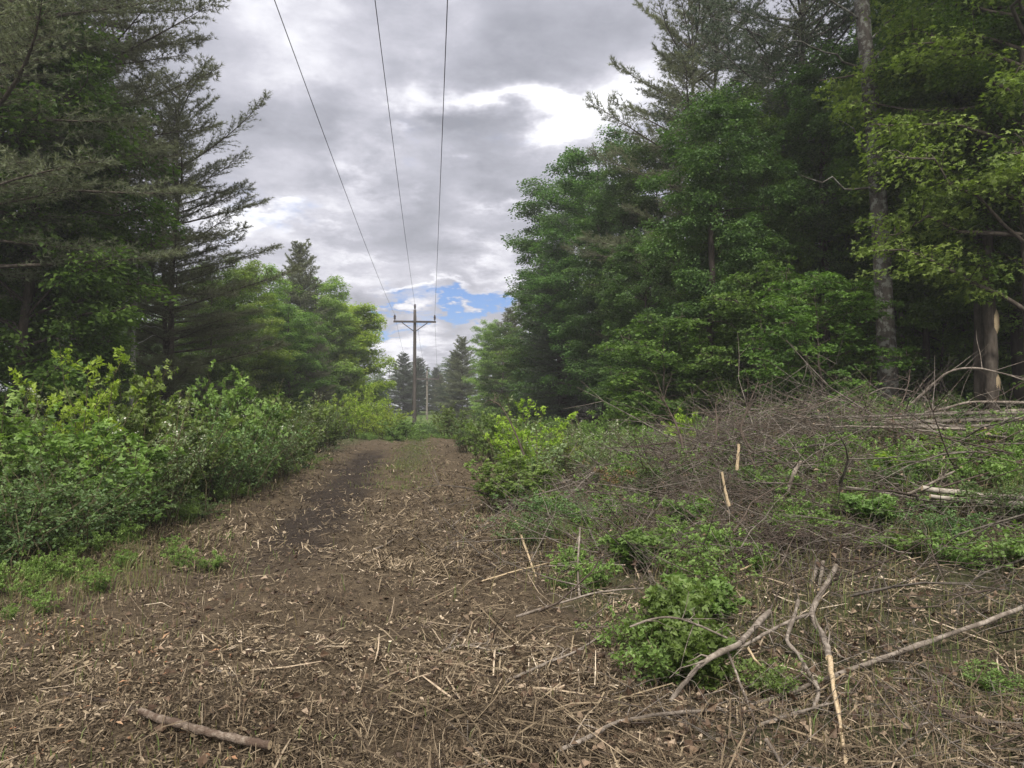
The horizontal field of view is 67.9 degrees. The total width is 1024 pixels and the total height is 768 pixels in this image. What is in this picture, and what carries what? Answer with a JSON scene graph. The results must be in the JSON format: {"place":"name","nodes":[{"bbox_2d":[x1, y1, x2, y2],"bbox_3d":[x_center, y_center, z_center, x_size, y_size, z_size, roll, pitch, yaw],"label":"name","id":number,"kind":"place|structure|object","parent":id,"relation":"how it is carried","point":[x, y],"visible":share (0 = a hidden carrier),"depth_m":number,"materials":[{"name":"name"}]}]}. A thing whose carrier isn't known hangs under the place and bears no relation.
{"place":"outdoors","nodes":[
{"label":"outdoors","id":0,"kind":"place"},
{"bbox_2d":[0,0,904,409],"label":"sky","id":1,"kind":"structure","parent":0,"point":[518,73],"materials":[{"name":"grey"}]},
{"bbox_2d":[0,404,1023,767],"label":"ground","id":2,"kind":"structure","parent":0,"point":[374,452],"depth_m":5.59,"materials":[{"name":"soil"}]},
{"bbox_2d":[0,384,67,526],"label":"shrub","id":3,"kind":"object","parent":2,"relation":"on","point":[7,448],"visible":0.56,"depth_m":8.99,"materials":[{"name":"green plant"}]},
{"bbox_2d":[0,458,121,578],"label":"shrub","id":4,"kind":"object","parent":2,"relation":"on","point":[29,530],"visible":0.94,"depth_m":7.59,"materials":[{"name":"green plant"}]},
{"bbox_2d":[0,6,121,416],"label":"maple tree","id":5,"kind":"object","parent":2,"relation":"on","point":[18,255],"visible":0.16,"depth_m":18.22,"materials":[{"name":"green plant"}]},
{"bbox_2d":[0,142,150,416],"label":"maple tree","id":6,"kind":"object","parent":2,"relation":"on","point":[120,229],"visible":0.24,"depth_m":18.66,"materials":[{"name":"green plant"}]},
{"bbox_2d":[8,341,151,480],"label":"sapling","id":7,"kind":"object","parent":2,"relation":"on","point":[100,397],"visible":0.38,"depth_m":10.81,"materials":[{"name":"green plant"}]},
{"bbox_2d":[0,447,176,555],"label":"shrub","id":8,"kind":"object","parent":2,"relation":"on","point":[8,486],"visible":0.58,"depth_m":8.30,"materials":[{"name":"green plant"}]},
{"bbox_2d":[1,478,178,541],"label":"shrub","id":9,"kind":"object","parent":2,"relation":"on","point":[107,527],"visible":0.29,"depth_m":8.78,"materials":[{"name":"green plant"}]},
{"bbox_2d":[0,0,187,458],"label":"pine tree","id":10,"kind":"object","parent":2,"relation":"on","point":[14,355],"visible":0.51,"depth_m":17.42,"materials":[{"name":"green plant"}]},
{"bbox_2d":[10,402,186,538],"bbox_3d":[-5.093,1.093,9.491,1.796,1.746,2.257,0,-2,-5],"label":"shrub","id":11,"kind":"object","parent":2,"relation":"on","point":[82,440],"visible":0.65,"depth_m":9.29,"materials":[{"name":"green plant"}]},
{"bbox_2d":[9,0,196,433],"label":"pine tree","id":12,"kind":"object","parent":2,"relation":"on","point":[165,70],"visible":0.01,"depth_m":29.39,"materials":[{"name":"green plant"}]},
{"bbox_2d":[0,0,213,289],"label":"pine tree","id":13,"kind":"object","parent":2,"relation":"on","point":[10,19],"visible":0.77,"depth_m":16.30,"materials":[{"name":"green plant"}]},
{"bbox_2d":[0,0,239,416],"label":"pine tree","id":14,"kind":"object","parent":2,"relation":"on","point":[145,43],"visible":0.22,"depth_m":21.36,"materials":[{"name":"green plant"}]},
{"bbox_2d":[45,357,197,507],"bbox_3d":[-5.788,0.798,11.745,2.145,2.595,1.706,0,-2,11],"label":"shrub","id":15,"kind":"object","parent":2,"relation":"on","point":[138,415],"visible":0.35,"depth_m":11.72,"materials":[{"name":"green plant"}]},
{"bbox_2d":[0,259,256,423],"bbox_3d":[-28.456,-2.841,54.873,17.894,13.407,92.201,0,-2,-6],"label":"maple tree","id":16,"kind":"object","parent":2,"relation":"on","point":[144,371],"visible":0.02,"depth_m":46.08,"materials":[{"name":"green plant"}]},
{"bbox_2d":[38,395,220,528],"bbox_3d":[-5.183,1.057,10.243,2.078,1.937,2.252,0,-2,-7],"label":"shrub","id":17,"kind":"object","parent":2,"relation":"on","point":[172,491],"visible":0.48,"depth_m":10.52,"materials":[{"name":"green plant"}]},
{"bbox_2d":[10,51,305,415],"bbox_3d":[-11.363,-4.465,25.228,8.868,13.668,8.956,-1,-2,33],"label":"pine tree","id":18,"kind":"object","parent":2,"relation":"on","point":[166,337],"visible":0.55,"depth_m":24.62,"materials":[{"name":"green plant"}]},
{"bbox_2d":[0,420,351,621],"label":"undergrowth","id":19,"kind":"object","parent":2,"relation":"on","point":[51,567],"visible":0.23,"depth_m":7.66,"materials":[{"name":"green plant"}]},
{"bbox_2d":[109,389,253,503],"bbox_3d":[-5.555,1.093,12.433,2.257,1.996,1.796,-1,-2,24],"label":"shrub","id":20,"kind":"object","parent":2,"relation":"on","point":[215,457],"visible":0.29,"depth_m":12.21,"materials":[{"name":"green plant"}]},
{"bbox_2d":[137,707,271,749],"bbox_3d":[-1.464,1.627,3.590,0.716,0.122,0.056,0,-2,14],"label":"stick","id":21,"kind":"object","parent":2,"relation":"on","point":[235,738],"visible":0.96,"depth_m":3.57,"materials":[{"name":"beige wood"}]},
{"bbox_2d":[157,261,266,430],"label":"maple tree","id":22,"kind":"object","parent":2,"relation":"on","point":[221,367],"visible":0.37,"depth_m":33.80,"materials":[{"name":"green plant"}]},
{"bbox_2d":[157,256,301,429],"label":"maple tree","id":23,"kind":"object","parent":2,"relation":"on","point":[259,364],"visible":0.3,"depth_m":38.64,"materials":[{"name":"green plant"}]},
{"bbox_2d":[153,396,314,503],"bbox_3d":[-5.318,1.171,13.288,2.655,1.928,2.641,-1,-2,31],"label":"shrub","id":24,"kind":"object","parent":2,"relation":"on","point":[216,479],"visible":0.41,"depth_m":13.21,"materials":[{"name":"green plant"}]},
{"bbox_2d":[185,359,291,488],"bbox_3d":[-5.371,0.868,15.097,1.796,2.695,2.257,0,-2,11],"label":"shrub","id":25,"kind":"object","parent":2,"relation":"on","point":[232,398],"visible":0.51,"depth_m":15.02,"materials":[{"name":"green plant"}]},
{"bbox_2d":[203,438,284,494],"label":"shrub","id":26,"kind":"object","parent":2,"relation":"on","point":[245,476],"visible":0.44,"depth_m":14.40,"materials":[{"name":"green plant"}]},
{"bbox_2d":[212,263,310,416],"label":"maple tree","id":27,"kind":"object","parent":2,"relation":"on","point":[276,289],"visible":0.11,"depth_m":44.05,"materials":[{"name":"green plant"}]},
{"bbox_2d":[235,394,324,483],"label":"shrub","id":28,"kind":"object","parent":2,"relation":"on","point":[284,464],"visible":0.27,"depth_m":16.69,"materials":[{"name":"green plant"}]},
{"bbox_2d":[253,391,330,469],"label":"shrub","id":29,"kind":"object","parent":2,"relation":"on","point":[315,415],"visible":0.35,"depth_m":19.72,"materials":[{"name":"green plant"}]},
{"bbox_2d":[250,300,336,422],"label":"maple tree","id":30,"kind":"object","parent":2,"relation":"on","point":[300,323],"visible":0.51,"depth_m":41.26,"materials":[{"name":"green plant"}]},
{"bbox_2d":[250,307,350,420],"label":"maple tree","id":31,"kind":"object","parent":2,"relation":"on","point":[330,349],"visible":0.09,"depth_m":49.27,"materials":[{"name":"green plant"}]},
{"bbox_2d":[256,238,350,408],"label":"pine tree","id":32,"kind":"object","parent":2,"relation":"on","point":[305,263],"visible":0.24,"depth_m":51.87,"materials":[{"name":"green plant"}]},
{"bbox_2d":[297,319,337,418],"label":"pine tree","id":33,"kind":"object","parent":2,"relation":"on","point":[316,374],"visible":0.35,"depth_m":46.87,"materials":[{"name":"green plant"}]},
{"bbox_2d":[292,395,350,452],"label":"shrub","id":34,"kind":"object","parent":2,"relation":"on","point":[333,436],"visible":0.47,"depth_m":27.85,"materials":[{"name":"green plant"}]},
{"bbox_2d":[272,275,374,412],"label":"maple tree","id":35,"kind":"object","parent":2,"relation":"on","point":[331,300],"visible":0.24,"depth_m":53.40,"materials":[{"name":"green plant"}]},
{"bbox_2d":[321,393,382,438],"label":"shrub","id":36,"kind":"object","parent":2,"relation":"on","point":[356,422],"visible":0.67,"depth_m":40.76,"materials":[{"name":"green plant"}]},
{"bbox_2d":[319,299,398,437],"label":"maple tree","id":37,"kind":"object","parent":2,"relation":"on","point":[371,319],"visible":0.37,"depth_m":55.75,"materials":[{"name":"green plant"}]},
{"bbox_2d":[4,445,757,767],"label":"soil clods","id":38,"kind":"object","parent":2,"relation":"on","point":[344,662],"visible":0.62,"depth_m":5.15,"materials":[{"name":"brown soil"}]},
{"bbox_2d":[385,352,425,415],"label":"pine tree","id":39,"kind":"object","parent":2,"relation":"on","point":[404,377],"visible":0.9,"depth_m":103.59,"materials":[{"name":"green plant"}]},
{"bbox_2d":[434,335,480,420],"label":"pine tree","id":40,"kind":"object","parent":2,"relation":"on","point":[462,367],"visible":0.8,"depth_m":83.61,"materials":[{"name":"green plant"}]},
{"bbox_2d":[461,319,504,417],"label":"maple tree","id":41,"kind":"object","parent":2,"relation":"on","point":[474,364],"visible":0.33,"depth_m":75.96,"materials":[{"name":"green plant"}]},
{"bbox_2d":[451,406,522,463],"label":"shrub","id":42,"kind":"object","parent":2,"relation":"on","point":[475,431],"visible":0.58,"depth_m":21.77,"materials":[{"name":"green plant"}]},
{"bbox_2d":[468,321,527,423],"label":"maple tree","id":43,"kind":"object","parent":2,"relation":"on","point":[490,365],"visible":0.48,"depth_m":59.52,"materials":[{"name":"green plant"}]},
{"bbox_2d":[454,449,564,511],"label":"shrub","id":44,"kind":"object","parent":2,"relation":"on","point":[483,485],"visible":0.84,"depth_m":11.87,"materials":[{"name":"green plant"}]},
{"bbox_2d":[0,404,1023,767],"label":"grass","id":45,"kind":"structure","parent":2,"relation":"on","point":[146,564],"depth_m":6.51,"materials":[{"name":"green plant"}]},
{"bbox_2d":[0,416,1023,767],"bbox_3d":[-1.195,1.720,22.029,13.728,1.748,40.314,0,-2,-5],"label":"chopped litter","id":46,"kind":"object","parent":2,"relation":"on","point":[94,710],"visible":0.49,"depth_m":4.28,"materials":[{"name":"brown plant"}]},
{"bbox_2d":[0,432,1023,767],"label":"dead stubble","id":47,"kind":"object","parent":2,"relation":"on","point":[916,744],"visible":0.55,"depth_m":3.99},
{"bbox_2d":[0,395,1023,767],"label":"dead leaves","id":48,"kind":"object","parent":2,"relation":"on","point":[670,739],"depth_m":4.57,"materials":[{"name":"brown plant"}]},
{"bbox_2d":[471,502,580,546],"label":"shrub","id":49,"kind":"object","parent":2,"relation":"on","point":[516,526],"visible":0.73,"depth_m":9.04,"materials":[{"name":"green plant"}]},
{"bbox_2d":[483,396,577,487],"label":"sapling","id":50,"kind":"object","parent":2,"relation":"on","point":[515,447],"visible":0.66,"depth_m":13.82,"materials":[{"name":"green plant"}]},
{"bbox_2d":[488,271,584,419],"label":"maple tree","id":51,"kind":"object","parent":2,"relation":"on","point":[511,365],"visible":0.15,"depth_m":45.21,"materials":[{"name":"green plant"}]},
{"bbox_2d":[491,484,607,525],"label":"shrub","id":52,"kind":"object","parent":2,"relation":"on","point":[539,502],"visible":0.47,"depth_m":10.38,"materials":[{"name":"green plant"}]},
{"bbox_2d":[516,216,601,425],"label":"hemlock tree","id":53,"kind":"object","parent":2,"relation":"on","point":[561,401],"visible":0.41,"depth_m":37.72,"materials":[{"name":"green plant"}]},
{"bbox_2d":[495,174,624,420],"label":"maple tree","id":54,"kind":"object","parent":2,"relation":"on","point":[527,209],"visible":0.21,"depth_m":41.58,"materials":[{"name":"green plant"}]},
{"bbox_2d":[514,421,606,496],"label":"shrub","id":55,"kind":"object","parent":2,"relation":"on","point":[548,459],"visible":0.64,"depth_m":12.79,"materials":[{"name":"green plant"}]},
{"bbox_2d":[518,124,647,418],"bbox_3d":[4.155,-4.896,34.352,7.182,13.390,6.896,1,-2,-25],"label":"maple tree","id":56,"kind":"object","parent":2,"relation":"on","point":[573,158],"visible":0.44,"depth_m":33.70,"materials":[{"name":"green plant"}]},
{"bbox_2d":[533,415,640,486],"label":"shrub","id":57,"kind":"object","parent":2,"relation":"on","point":[576,444],"visible":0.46,"depth_m":14.32,"materials":[{"name":"green plant"}]},
{"bbox_2d":[556,165,684,403],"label":"maple tree","id":58,"kind":"object","parent":2,"relation":"on","point":[602,200],"visible":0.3,"depth_m":30.96,"materials":[{"name":"green plant"}]},
{"bbox_2d":[573,601,677,655],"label":"weed clump","id":59,"kind":"object","parent":2,"relation":"on","point":[624,639],"visible":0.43,"depth_m":5.10,"materials":[{"name":"green plant"}]},
{"bbox_2d":[580,129,705,396],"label":"maple tree","id":60,"kind":"object","parent":2,"relation":"on","point":[644,200],"visible":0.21,"depth_m":29.28,"materials":[{"name":"green plant"}]},
{"bbox_2d":[588,229,700,423],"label":"maple tree","id":61,"kind":"object","parent":2,"relation":"on","point":[656,278],"visible":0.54,"depth_m":24.24,"materials":[{"name":"green plant"}]},
{"bbox_2d":[598,526,691,573],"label":"herb clump","id":62,"kind":"object","parent":2,"relation":"on","point":[624,547],"visible":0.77,"depth_m":7.41,"materials":[{"name":"green plant"}]},
{"bbox_2d":[593,621,702,688],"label":"weed clump","id":63,"kind":"object","parent":2,"relation":"on","point":[661,666],"visible":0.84,"depth_m":4.47,"materials":[{"name":"green plant"}]},
{"bbox_2d":[557,690,745,751],"bbox_3d":[0.622,1.728,3.813,1.047,0.334,0.410,1,-2,-20],"label":"dark branch","id":64,"kind":"object","parent":2,"relation":"on","point":[608,726],"visible":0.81,"depth_m":3.91,"materials":[{"name":"brown plant"}]},
{"bbox_2d":[280,331,1023,767],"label":"twig heap","id":65,"kind":"object","parent":2,"relation":"on","point":[754,421],"visible":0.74,"depth_m":8.04,"materials":[{"name":"brown plant"}]},
{"bbox_2d":[591,302,743,438],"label":"maple sapling","id":66,"kind":"object","parent":2,"relation":"on","point":[685,381],"visible":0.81,"depth_m":19.14,"materials":[{"name":"green plant"}]},
{"bbox_2d":[619,575,724,659],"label":"herb clump","id":67,"kind":"object","parent":2,"relation":"on","point":[663,602],"visible":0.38,"depth_m":4.91,"materials":[{"name":"green plant"}]},
{"bbox_2d":[330,378,1023,595],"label":"undergrowth","id":68,"kind":"object","parent":2,"relation":"on","point":[1016,449],"visible":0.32,"depth_m":9.15,"materials":[{"name":"green plant"}]},
{"bbox_2d":[661,494,717,535],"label":"herb clump","id":69,"kind":"object","parent":2,"relation":"on","point":[689,506],"visible":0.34,"depth_m":8.62,"materials":[{"name":"green plant"}]},
{"bbox_2d":[560,0,829,417],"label":"pine tree","id":70,"kind":"object","parent":2,"relation":"on","point":[687,70],"visible":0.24,"depth_m":27.90,"materials":[{"name":"green plant"}]},
{"bbox_2d":[646,540,762,584],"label":"weed clump","id":71,"kind":"object","parent":2,"relation":"on","point":[692,562],"visible":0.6,"depth_m":6.76,"materials":[{"name":"green plant"}]},
{"bbox_2d":[659,570,751,625],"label":"herb clump","id":72,"kind":"object","parent":2,"relation":"on","point":[714,583],"visible":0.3,"depth_m":5.65,"materials":[{"name":"green plant"}]},
{"bbox_2d":[655,611,757,690],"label":"herb clump","id":73,"kind":"object","parent":2,"relation":"on","point":[713,642],"visible":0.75,"depth_m":4.35,"materials":[{"name":"green plant"}]},
{"bbox_2d":[632,79,800,414],"bbox_3d":[5.428,-3.253,20.302,4.292,9.294,3.781,-2,-3,42],"label":"maple tree","id":74,"kind":"object","parent":2,"relation":"on","point":[692,271],"visible":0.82,"depth_m":19.90,"materials":[{"name":"green plant"}]},
{"bbox_2d":[666,609,783,702],"bbox_3d":[1.303,1.619,4.489,1.364,0.286,0.292,2,-3,-43],"label":"curved branch","id":75,"kind":"object","parent":2,"relation":"on","point":[761,619],"visible":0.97,"depth_m":4.21,"materials":[{"name":"grey plant"}]},
{"bbox_2d":[657,80,813,417],"bbox_3d":[6.407,-3.622,21.620,4.087,9.920,4.256,1,-2,-29],"label":"maple tree","id":76,"kind":"object","parent":2,"relation":"on","point":[705,244],"visible":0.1,"depth_m":21.29,"materials":[{"name":"green plant"}]},
{"bbox_2d":[679,254,841,422],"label":"maple sapling","id":77,"kind":"object","parent":2,"relation":"on","point":[746,287],"visible":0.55,"depth_m":18.27,"materials":[{"name":"green plant"}]},
{"bbox_2d":[714,152,818,410],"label":"maple tree","id":78,"kind":"object","parent":2,"relation":"on","point":[787,229],"visible":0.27,"depth_m":20.36,"materials":[{"name":"green plant"}]},
{"bbox_2d":[722,653,823,700],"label":"weed clump","id":79,"kind":"object","parent":2,"relation":"on","point":[769,681],"visible":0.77,"depth_m":4.22,"materials":[{"name":"green plant"}]},
{"bbox_2d":[649,0,916,399],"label":"pine tree","id":80,"kind":"object","parent":2,"relation":"on","point":[746,70],"visible":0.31,"depth_m":23.17,"materials":[{"name":"green plant"}]},
{"bbox_2d":[643,516,954,591],"bbox_3d":[2.749,1.555,7.151,2.656,0.578,2.242,-1,-2,34],"label":"root mat","id":81,"kind":"object","parent":2,"relation":"on","point":[794,542],"visible":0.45,"depth_m":7.08,"materials":[{"name":"brown plant"}]},
{"bbox_2d":[725,82,914,398],"bbox_3d":[10.160,-3.869,23.188,6.704,11.269,6.868,1,-2,-25],"label":"maple tree","id":82,"kind":"object","parent":2,"relation":"on","point":[815,175],"visible":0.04,"depth_m":22.62,"materials":[{"name":"green plant"}]},
{"bbox_2d":[801,564,848,765],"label":"forked branch","id":83,"kind":"object","parent":2,"relation":"on","point":[827,647],"visible":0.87,"depth_m":4.64,"materials":[{"name":"brown plant"}]},
{"bbox_2d":[759,39,892,386],"bbox_3d":[8.710,-3.963,20.654,3.903,10.345,4.342,0,-2,0],"label":"maple tree","id":84,"kind":"object","parent":2,"relation":"on","point":[823,228],"visible":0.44,"depth_m":20.27,"materials":[{"name":"green plant"}]},
{"bbox_2d":[739,265,928,415],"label":"maple sapling","id":85,"kind":"object","parent":2,"relation":"on","point":[791,335],"visible":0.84,"depth_m":15.89,"materials":[{"name":"green plant"}]},
{"bbox_2d":[765,0,937,410],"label":"pine tree","id":86,"kind":"object","parent":2,"relation":"on","point":[878,201],"visible":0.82,"depth_m":17.04,"materials":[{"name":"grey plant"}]},
{"bbox_2d":[704,605,1022,706],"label":"long stick","id":87,"kind":"object","parent":2,"relation":"on","point":[987,621],"visible":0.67,"depth_m":4.78,"materials":[{"name":"brown wood"}]},
{"bbox_2d":[833,489,905,530],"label":"herb clump","id":88,"kind":"object","parent":2,"relation":"on","point":[853,499],"visible":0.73,"depth_m":7.42,"materials":[{"name":"green plant"}]},
{"bbox_2d":[816,0,939,402],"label":"maple tree","id":89,"kind":"object","parent":2,"relation":"on","point":[844,152],"visible":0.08,"depth_m":19.81,"materials":[{"name":"green plant"}]},
{"bbox_2d":[831,523,943,556],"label":"weed clump","id":90,"kind":"object","parent":2,"relation":"on","point":[910,541],"visible":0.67,"depth_m":6.75,"materials":[{"name":"green plant"}]},
{"bbox_2d":[806,172,971,401],"bbox_3d":[10.063,-2.631,20.602,5.391,8.165,5.908,1,-2,-23],"label":"maple sapling","id":91,"kind":"object","parent":2,"relation":"on","point":[864,371],"visible":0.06,"depth_m":20.33,"materials":[{"name":"green plant"}]},
{"bbox_2d":[810,0,1023,357],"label":"maple tree","id":92,"kind":"object","parent":2,"relation":"on","point":[947,49],"visible":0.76,"depth_m":14.71,"materials":[{"name":"green plant"}]},
{"bbox_2d":[827,14,1014,400],"bbox_3d":[9.779,-3.643,17.942,4.292,9.441,3.781,-1,-2,34],"label":"maple tree","id":93,"kind":"object","parent":2,"relation":"on","point":[901,287],"visible":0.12,"depth_m":17.90,"materials":[{"name":"green plant"}]},
{"bbox_2d":[861,236,1011,410],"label":"maple sapling","id":94,"kind":"object","parent":2,"relation":"on","point":[958,374],"visible":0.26,"depth_m":17.74,"materials":[{"name":"green plant"}]},
{"bbox_2d":[865,216,1013,405],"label":"maple sapling","id":95,"kind":"object","parent":2,"relation":"on","point":[937,355],"visible":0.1,"depth_m":18.46,"materials":[{"name":"green plant"}]},
{"bbox_2d":[879,498,1000,546],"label":"shrub","id":96,"kind":"object","parent":2,"relation":"on","point":[963,521],"visible":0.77,"depth_m":6.90,"materials":[{"name":"green plant"}]},
{"bbox_2d":[868,0,1023,423],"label":"maple tree","id":97,"kind":"object","parent":2,"relation":"on","point":[978,380],"visible":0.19,"depth_m":15.89,"materials":[{"name":"green plant"}]},
{"bbox_2d":[870,0,1023,417],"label":"maple tree","id":98,"kind":"object","parent":2,"relation":"on","point":[990,316],"visible":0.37,"depth_m":15.51,"materials":[{"name":"green plant"}]},
{"bbox_2d":[918,529,1016,570],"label":"weed clump","id":99,"kind":"object","parent":2,"relation":"on","point":[964,558],"visible":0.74,"depth_m":6.33,"materials":[{"name":"green plant"}]},
{"bbox_2d":[917,0,1023,408],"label":"maple tree","id":100,"kind":"object","parent":2,"relation":"on","point":[1016,348],"visible":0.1,"depth_m":16.10,"materials":[{"name":"green plant"}]},
{"bbox_2d":[939,518,1023,566],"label":"weed clump","id":101,"kind":"object","parent":2,"relation":"on","point":[1017,551],"visible":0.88,"depth_m":6.10,"materials":[{"name":"green plant"}]},
{"bbox_2d":[947,230,1023,406],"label":"maple sapling","id":102,"kind":"object","parent":2,"relation":"on","point":[1006,323],"visible":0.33,"depth_m":16.52,"materials":[{"name":"green plant"}]},
{"bbox_2d":[948,470,1023,523],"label":"shrub","id":103,"kind":"object","parent":2,"relation":"on","point":[1002,499],"visible":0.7,"depth_m":7.15,"materials":[{"name":"green plant"}]},
{"bbox_2d":[953,658,1023,700],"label":"weed clump","id":104,"kind":"object","parent":2,"relation":"on","point":[988,684],"visible":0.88,"depth_m":4.35,"materials":[{"name":"green plant"}]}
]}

